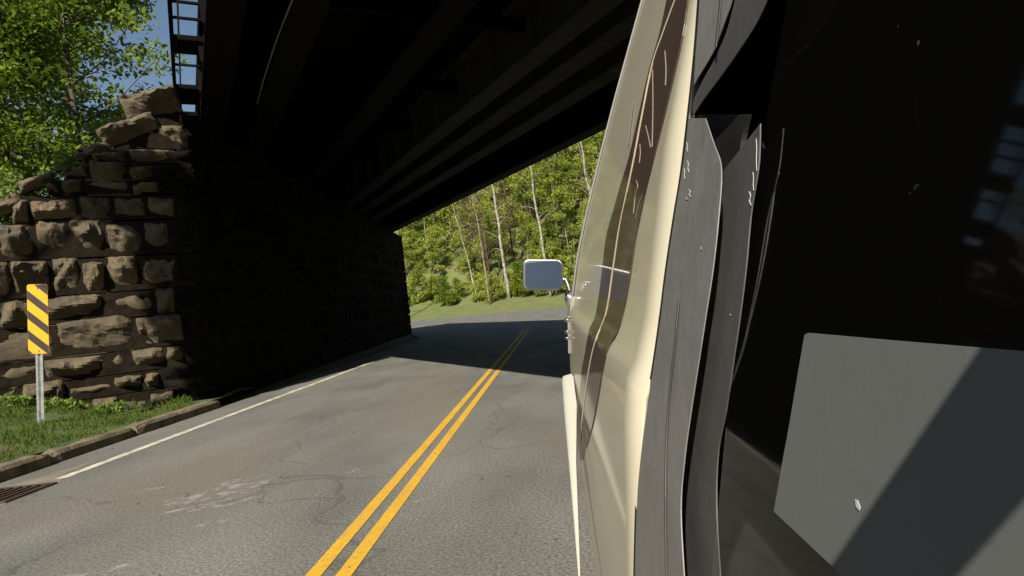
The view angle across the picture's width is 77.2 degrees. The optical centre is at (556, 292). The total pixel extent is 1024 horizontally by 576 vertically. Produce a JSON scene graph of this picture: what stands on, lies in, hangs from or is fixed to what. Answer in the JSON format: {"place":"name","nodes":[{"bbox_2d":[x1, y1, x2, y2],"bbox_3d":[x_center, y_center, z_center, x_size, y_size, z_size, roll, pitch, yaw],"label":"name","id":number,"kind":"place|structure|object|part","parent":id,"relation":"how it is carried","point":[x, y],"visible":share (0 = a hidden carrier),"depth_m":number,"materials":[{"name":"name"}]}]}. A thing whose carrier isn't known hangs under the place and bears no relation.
{"place":"outdoors","nodes":[
{"label":"outdoors","id":0,"kind":"place"},
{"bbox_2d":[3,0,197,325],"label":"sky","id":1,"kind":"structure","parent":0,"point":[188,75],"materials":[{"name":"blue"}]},
{"bbox_2d":[0,387,253,463],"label":"verge","id":2,"kind":"structure","parent":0,"point":[50,415],"depth_m":8.39,"materials":[{"name":"green plant"}]},
{"bbox_2d":[27,284,48,422],"bbox_3d":[-6.782,1.023,8.448,0.353,2.288,0.051,-6,0,0],"label":"object marker","id":3,"kind":"object","parent":2,"relation":"on","point":[37,317],"visible":0.93,"depth_m":8.44,"materials":[{"name":"metal"}]},
{"bbox_2d":[0,391,127,413],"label":"weeds","id":4,"kind":"object","parent":2,"relation":"on","point":[69,404],"visible":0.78,"depth_m":9.43,"materials":[{"name":"green plant"}]},
{"bbox_2d":[0,85,205,408],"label":"stone wing wall","id":5,"kind":"structure","parent":2,"relation":"on","point":[91,246],"depth_m":10.20,"materials":[{"name":"brown stone"}]},
{"bbox_2d":[0,150,88,223],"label":"trailing leaves","id":6,"kind":"object","parent":5,"relation":"on","point":[7,185],"visible":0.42,"depth_m":9.95,"materials":[{"name":"green plant"}]},
{"bbox_2d":[17,334,417,455],"bbox_3d":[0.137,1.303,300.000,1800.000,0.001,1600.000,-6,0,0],"label":"ground","id":7,"kind":"structure","parent":0,"point":[395,343],"depth_m":17.27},
{"bbox_2d":[0,400,220,482],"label":"stone kerb","id":8,"kind":"structure","parent":7,"relation":"on","point":[15,468],"depth_m":7.65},
{"bbox_2d":[110,111,411,402],"bbox_3d":[-7.514,-0.406,21.890,2.315,5.137,22.744,-6,0,-7],"label":"bridge abutment","id":9,"kind":"object","parent":7,"relation":"on","point":[290,275],"visible":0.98,"depth_m":14.00,"materials":[{"name":"stone"}]},
{"bbox_2d":[167,0,640,231],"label":"railway bridge","id":10,"kind":"structure","parent":9,"relation":"on","point":[393,115],"depth_m":12.06,"materials":[{"name":"metal"}]},
{"bbox_2d":[0,307,596,575],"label":"road","id":11,"kind":"structure","parent":0,"point":[453,521],"depth_m":5.10,"materials":[{"name":"grey asphalt"}]},
{"bbox_2d":[0,459,99,505],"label":"surround","id":12,"kind":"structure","parent":11,"relation":"on","point":[50,478],"depth_m":6.20,"materials":[{"name":"concrete"}]},
{"bbox_2d":[0,482,57,502],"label":"storm drain","id":13,"kind":"object","parent":12,"relation":"on","point":[8,494],"visible":1,"depth_m":5.75,"materials":[{"name":"black metal"}]},
{"bbox_2d":[68,482,268,575],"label":"chalky spill","id":14,"kind":"object","parent":11,"relation":"on","point":[194,497],"visible":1,"depth_m":4.92,"materials":[{"name":"white"}]},
{"bbox_2d":[56,356,387,478],"bbox_3d":[-4.770,1.784,12.075,0.120,0.001,11.850,-6,0,0],"label":"edge line","id":15,"kind":"object","parent":11,"relation":"on","point":[129,452],"visible":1,"depth_m":8.24,"materials":[{"name":"white paint"}]},
{"bbox_2d":[64,364,558,575],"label":"loose gravel","id":16,"kind":"structure","parent":11,"relation":"on","point":[506,475],"depth_m":5.04,"materials":[{"name":"grey gravel"}]},
{"bbox_2d":[305,329,524,575],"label":"yellow line","id":17,"kind":"object","parent":11,"relation":"on","point":[323,563],"visible":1,"depth_m":4.47,"materials":[{"name":"paint"}]},
{"bbox_2d":[335,329,528,575],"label":"yellow line","id":18,"kind":"object","parent":11,"relation":"on","point":[357,556],"visible":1,"depth_m":4.41,"materials":[{"name":"paint"}]},
{"bbox_2d":[522,0,1023,575],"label":"van","id":19,"kind":"object","parent":11,"relation":"on","point":[774,182],"visible":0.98,"depth_m":2.27,"materials":[{"name":"beige paint"}]},
{"bbox_3d":[0.074,0.054,0.396,0.067,0.339,0.179,-6,0,0],"label":"window frame","id":20,"kind":"part","parent":19,"relation":"part of","materials":[{"name":"grey plastic"}]},
{"bbox_3d":[0.097,-0.188,0.422,0.021,0.095,0.145,-6,0,8],"label":"upper window frame","id":21,"kind":"part","parent":19,"relation":"part of","materials":[{"name":"grey metal"}]},
{"bbox_3d":[0.082,0.041,0.317,0.048,0.232,0.083,-6,0,0],"label":"inner window frame","id":22,"kind":"part","parent":19,"relation":"part of","materials":[{"name":"grey plastic"}]},
{"bbox_2d":[774,333,1023,575],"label":"grey board","id":23,"kind":"object","parent":19,"relation":"attached to","point":[903,458],"visible":1,"depth_m":0.14,"materials":[{"name":"grey plastic"}]},
{"bbox_2d":[399,148,599,320],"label":"hillside","id":24,"kind":"structure","parent":0,"point":[430,308],"depth_m":73.84,"materials":[{"name":"green plant"}]},
{"bbox_2d":[394,230,411,272],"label":"forest tree","id":25,"kind":"object","parent":24,"relation":"on","point":[402,234],"visible":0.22,"depth_m":81.20,"materials":[{"name":"green plant"}]},
{"bbox_2d":[406,281,412,307],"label":"forest shrub","id":26,"kind":"object","parent":24,"relation":"on","point":[408,293],"visible":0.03,"depth_m":74.06,"materials":[{"name":"green plant"}]},
{"bbox_2d":[398,221,424,274],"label":"forest tree","id":27,"kind":"object","parent":24,"relation":"on","point":[419,232],"visible":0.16,"depth_m":82.48,"materials":[{"name":"green plant"}]},
{"bbox_2d":[402,229,427,269],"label":"forest tree","id":28,"kind":"object","parent":24,"relation":"on","point":[411,232],"visible":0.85,"depth_m":80.78,"materials":[{"name":"green plant"}]},
{"bbox_2d":[407,272,427,303],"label":"forest shrub","id":29,"kind":"object","parent":24,"relation":"on","point":[420,298],"visible":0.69,"depth_m":74.21,"materials":[{"name":"green plant"}]},
{"bbox_2d":[407,264,437,301],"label":"forest shrub","id":30,"kind":"object","parent":24,"relation":"on","point":[420,276],"visible":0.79,"depth_m":73.90,"materials":[{"name":"green plant"}]},
{"bbox_2d":[411,211,448,273],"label":"forest tree","id":31,"kind":"object","parent":24,"relation":"on","point":[430,245],"visible":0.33,"depth_m":80.63,"materials":[{"name":"green plant"}]},
{"bbox_2d":[420,210,446,225],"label":"forest tree","id":32,"kind":"object","parent":24,"relation":"on","point":[434,216],"visible":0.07,"depth_m":91.72,"materials":[{"name":"green plant"}]},
{"bbox_2d":[423,274,446,301],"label":"forest shrub","id":33,"kind":"object","parent":24,"relation":"on","point":[431,280],"visible":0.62,"depth_m":73.57,"materials":[{"name":"green plant"}]},
{"bbox_2d":[424,225,446,276],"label":"forest tree","id":34,"kind":"object","parent":24,"relation":"on","point":[437,234],"visible":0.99,"depth_m":78.73,"materials":[{"name":"green plant"}]},
{"bbox_2d":[436,274,460,305],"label":"forest shrub","id":35,"kind":"object","parent":24,"relation":"on","point":[444,286],"visible":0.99,"depth_m":70.75,"materials":[{"name":"green plant"}]},
{"bbox_2d":[439,200,464,237],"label":"forest tree","id":36,"kind":"object","parent":24,"relation":"on","point":[450,221],"visible":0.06,"depth_m":85.53,"materials":[{"name":"green plant"}]},
{"bbox_2d":[438,203,466,253],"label":"forest tree","id":37,"kind":"object","parent":24,"relation":"on","point":[446,230],"visible":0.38,"depth_m":83.64,"materials":[{"name":"green plant"}]},
{"bbox_2d":[447,277,465,300],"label":"forest shrub","id":38,"kind":"object","parent":24,"relation":"on","point":[456,286],"visible":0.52,"depth_m":72.53,"materials":[{"name":"green plant"}]},
{"bbox_2d":[442,200,471,257],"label":"birch tree","id":39,"kind":"object","parent":24,"relation":"on","point":[455,221],"visible":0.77,"depth_m":78.07,"materials":[{"name":"green plant"}]},
{"bbox_2d":[446,229,474,274],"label":"forest tree","id":40,"kind":"object","parent":24,"relation":"on","point":[457,241],"visible":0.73,"depth_m":77.62,"materials":[{"name":"green plant"}]},
{"bbox_2d":[442,199,478,302],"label":"birch tree","id":41,"kind":"object","parent":24,"relation":"on","point":[462,241],"visible":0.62,"depth_m":69.95,"materials":[{"name":"white plant"}]},
{"bbox_2d":[448,197,476,244],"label":"forest tree","id":42,"kind":"object","parent":24,"relation":"on","point":[461,207],"visible":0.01,"depth_m":85.89,"materials":[{"name":"green plant"}]},
{"bbox_2d":[452,193,482,244],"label":"forest tree","id":43,"kind":"object","parent":24,"relation":"on","point":[458,205],"visible":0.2,"depth_m":83.08,"materials":[{"name":"green plant"}]},
{"bbox_2d":[455,196,483,279],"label":"tree","id":44,"kind":"object","parent":24,"relation":"on","point":[469,221],"visible":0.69,"depth_m":73.92,"materials":[{"name":"green plant"}]},
{"bbox_2d":[457,250,484,291],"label":"forest shrub","id":45,"kind":"object","parent":24,"relation":"on","point":[476,276],"visible":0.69,"depth_m":72.38,"materials":[{"name":"green plant"}]},
{"bbox_2d":[461,238,487,275],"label":"forest tree","id":46,"kind":"object","parent":24,"relation":"on","point":[477,241],"visible":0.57,"depth_m":73.82,"materials":[{"name":"green plant"}]},
{"bbox_2d":[459,190,490,304],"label":"birch tree","id":47,"kind":"object","parent":24,"relation":"on","point":[475,210],"visible":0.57,"depth_m":65.91,"materials":[{"name":"white plant"}]},
{"bbox_2d":[469,278,486,301],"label":"forest shrub","id":48,"kind":"object","parent":24,"relation":"on","point":[472,289],"visible":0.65,"depth_m":70.04,"materials":[{"name":"green plant"}]},
{"bbox_2d":[461,190,502,263],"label":"forest tree","id":49,"kind":"object","parent":24,"relation":"on","point":[484,200],"visible":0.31,"depth_m":78.04,"materials":[{"name":"green plant"}]},
{"bbox_2d":[468,187,496,294],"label":"bare tree","id":50,"kind":"object","parent":24,"relation":"on","point":[484,241],"visible":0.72,"depth_m":70.96,"materials":[{"name":"plant"}]},
{"bbox_2d":[473,275,493,301],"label":"forest shrub","id":51,"kind":"object","parent":24,"relation":"on","point":[479,284],"visible":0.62,"depth_m":69.83,"materials":[{"name":"green plant"}]},
{"bbox_2d":[481,273,505,303],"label":"forest shrub","id":52,"kind":"object","parent":24,"relation":"on","point":[493,280],"visible":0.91,"depth_m":67.84,"materials":[{"name":"green plant"}]},
{"bbox_2d":[480,177,510,221],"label":"forest tree","id":53,"kind":"object","parent":24,"relation":"on","point":[498,199],"visible":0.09,"depth_m":84.00,"materials":[{"name":"green plant"}]},
{"bbox_2d":[480,183,513,298],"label":"birch tree","id":54,"kind":"object","parent":24,"relation":"on","point":[498,223],"visible":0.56,"depth_m":67.91,"materials":[{"name":"white plant"}]},
{"bbox_2d":[479,212,515,271],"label":"forest tree","id":55,"kind":"object","parent":24,"relation":"on","point":[488,225],"visible":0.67,"depth_m":74.75,"materials":[{"name":"green plant"}]},
{"bbox_2d":[481,174,517,252],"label":"forest tree","id":56,"kind":"object","parent":24,"relation":"on","point":[498,191],"visible":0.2,"depth_m":79.09,"materials":[{"name":"green plant"}]},
{"bbox_2d":[489,173,520,221],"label":"forest tree","id":57,"kind":"object","parent":24,"relation":"on","point":[504,197],"visible":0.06,"depth_m":84.68,"materials":[{"name":"green plant"}]},
{"bbox_2d":[491,178,522,272],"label":"tree","id":58,"kind":"object","parent":24,"relation":"on","point":[509,227],"visible":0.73,"depth_m":72.92,"materials":[{"name":"green plant"}]},
{"bbox_2d":[502,271,519,296],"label":"forest shrub","id":59,"kind":"object","parent":24,"relation":"on","point":[510,282],"visible":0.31,"depth_m":69.58,"materials":[{"name":"green plant"}]},
{"bbox_2d":[509,258,533,296],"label":"forest shrub","id":60,"kind":"object","parent":24,"relation":"on","point":[516,286],"visible":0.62,"depth_m":67.19,"materials":[{"name":"green plant"}]},
{"bbox_2d":[513,211,537,269],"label":"forest tree","id":61,"kind":"object","parent":24,"relation":"on","point":[528,220],"visible":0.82,"depth_m":70.70,"materials":[{"name":"green plant"}]},
{"bbox_2d":[513,165,540,253],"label":"tree","id":62,"kind":"object","parent":24,"relation":"on","point":[527,204],"visible":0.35,"depth_m":75.91,"materials":[{"name":"green plant"}]},
{"bbox_2d":[503,164,555,255],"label":"forest tree","id":63,"kind":"object","parent":24,"relation":"on","point":[536,180],"visible":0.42,"depth_m":75.93,"materials":[{"name":"green plant"}]},
{"bbox_2d":[509,165,550,218],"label":"forest tree","id":64,"kind":"object","parent":24,"relation":"on","point":[520,206],"visible":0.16,"depth_m":82.06,"materials":[{"name":"green plant"}]},
{"bbox_2d":[518,166,557,297],"bbox_3d":[-2.106,-7.710,64.175,3.898,17.242,3.335,-6,0,-40],"label":"birch tree","id":65,"kind":"object","parent":24,"relation":"on","point":[538,217],"visible":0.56,"depth_m":63.95,"materials":[{"name":"white plant"}]},
{"bbox_2d":[527,156,553,215],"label":"forest tree","id":66,"kind":"object","parent":24,"relation":"on","point":[549,186],"visible":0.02,"depth_m":84.66,"materials":[{"name":"green plant"}]},
{"bbox_2d":[530,218,565,258],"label":"forest tree","id":67,"kind":"object","parent":24,"relation":"on","point":[536,237],"visible":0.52,"depth_m":69.18,"materials":[{"name":"green plant"}]},
{"bbox_2d":[526,155,570,248],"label":"forest tree","id":68,"kind":"object","parent":24,"relation":"on","point":[539,197],"visible":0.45,"depth_m":72.69,"materials":[{"name":"green plant"}]},
{"bbox_2d":[532,237,566,293],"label":"forest shrub","id":69,"kind":"object","parent":24,"relation":"on","point":[545,240],"visible":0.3,"depth_m":65.34,"materials":[{"name":"green plant"}]},
{"bbox_2d":[540,240,572,293],"bbox_3d":[0.069,-2.579,65.151,3.914,5.743,4.328,-6,0,32],"label":"forest shrub","id":70,"kind":"object","parent":24,"relation":"on","point":[554,245],"visible":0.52,"depth_m":64.94,"materials":[{"name":"green plant"}]},
{"bbox_2d":[531,154,581,221],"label":"forest tree","id":71,"kind":"object","parent":24,"relation":"on","point":[570,181],"visible":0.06,"depth_m":80.73,"materials":[{"name":"green plant"}]},
{"bbox_2d":[549,188,580,266],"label":"forest tree","id":72,"kind":"object","parent":24,"relation":"on","point":[563,199],"visible":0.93,"depth_m":70.21,"materials":[{"name":"green plant"}]},
{"bbox_2d":[550,147,583,185],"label":"forest tree","id":73,"kind":"object","parent":24,"relation":"on","point":[565,159],"visible":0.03,"depth_m":88.45,"materials":[{"name":"green plant"}]},
{"bbox_2d":[563,261,573,283],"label":"forest shrub","id":74,"kind":"object","parent":24,"relation":"on","point":[566,264],"visible":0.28,"depth_m":67.62,"materials":[{"name":"green plant"}]},
{"bbox_2d":[552,161,585,255],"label":"forest tree","id":75,"kind":"object","parent":24,"relation":"on","point":[567,167],"visible":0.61,"depth_m":72.31,"materials":[{"name":"green plant"}]},
{"bbox_2d":[569,254,576,279],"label":"forest shrub","id":76,"kind":"object","parent":24,"relation":"on","point":[571,267],"visible":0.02,"depth_m":66.83,"materials":[{"name":"green plant"}]},
{"bbox_2d":[553,145,593,206],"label":"forest tree","id":77,"kind":"object","parent":24,"relation":"on","point":[566,155],"visible":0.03,"depth_m":82.48,"materials":[{"name":"green plant"}]},
{"bbox_2d":[567,143,592,190],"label":"birch tree","id":78,"kind":"object","parent":24,"relation":"on","point":[582,161],"visible":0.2,"depth_m":69.99,"materials":[{"name":"beige plant"}]},
{"bbox_2d":[568,140,596,220],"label":"forest tree","id":79,"kind":"object","parent":24,"relation":"on","point":[585,147],"visible":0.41,"depth_m":75.80,"materials":[{"name":"green plant"}]},
{"bbox_2d":[576,197,588,237],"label":"forest tree","id":80,"kind":"object","parent":24,"relation":"on","point":[583,209],"visible":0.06,"depth_m":69.47,"materials":[{"name":"green plant"}]},
{"bbox_2d":[567,139,601,179],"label":"forest tree","id":81,"kind":"object","parent":24,"relation":"on","point":[598,145],"visible":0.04,"depth_m":86.90,"materials":[{"name":"green plant"}]},
{"bbox_2d":[573,137,601,214],"bbox_3d":[3.184,-9.101,62.201,4.015,18.844,4.212,-6,0,0],"label":"birch tree","id":82,"kind":"object","parent":24,"relation":"on","point":[584,162],"visible":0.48,"depth_m":61.94,"materials":[{"name":"green plant"}]},
{"bbox_2d":[573,130,604,194],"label":"forest tree","id":83,"kind":"object","parent":24,"relation":"on","point":[595,146],"visible":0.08,"depth_m":79.61,"materials":[{"name":"green plant"}]},
{"bbox_2d":[583,150,599,196],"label":"forest tree","id":84,"kind":"object","parent":24,"relation":"on","point":[591,174],"visible":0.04,"depth_m":75.08,"materials":[{"name":"green plant"}]},
{"bbox_2d":[580,136,602,170],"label":"forest tree","id":85,"kind":"object","parent":24,"relation":"on","point":[596,145],"visible":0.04,"depth_m":88.64,"materials":[{"name":"green plant"}]},
{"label":"embankment","id":86,"kind":"structure","parent":0,"visible":0},
{"bbox_2d":[0,106,17,223],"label":"leafy tree","id":87,"kind":"object","parent":86,"relation":"on","point":[3,141],"visible":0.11,"depth_m":12.66,"materials":[{"name":"green plant"}]},
{"bbox_2d":[0,26,57,192],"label":"leafy tree","id":88,"kind":"object","parent":86,"relation":"on","point":[19,166],"visible":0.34,"depth_m":14.87,"materials":[{"name":"green plant"}]},
{"bbox_2d":[0,0,93,223],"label":"leafy tree","id":89,"kind":"object","parent":86,"relation":"on","point":[19,59],"visible":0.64,"depth_m":14.44,"materials":[{"name":"green plant"}]},
{"bbox_2d":[1,1,124,191],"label":"leafy tree","id":90,"kind":"object","parent":86,"relation":"on","point":[86,96],"visible":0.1,"depth_m":23.64,"materials":[{"name":"green plant"}]},
{"bbox_2d":[7,17,125,195],"bbox_3d":[-20.198,-7.004,26.970,6.356,10.208,6.991,-6,0,38],"label":"leafy tree","id":91,"kind":"object","parent":86,"relation":"on","point":[91,110],"visible":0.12,"depth_m":27.43,"materials":[{"name":"green plant"}]},
{"bbox_2d":[0,0,187,166],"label":"leafy tree","id":92,"kind":"object","parent":86,"relation":"on","point":[114,10],"visible":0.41,"depth_m":18.76,"materials":[{"name":"green plant"}]}
]}

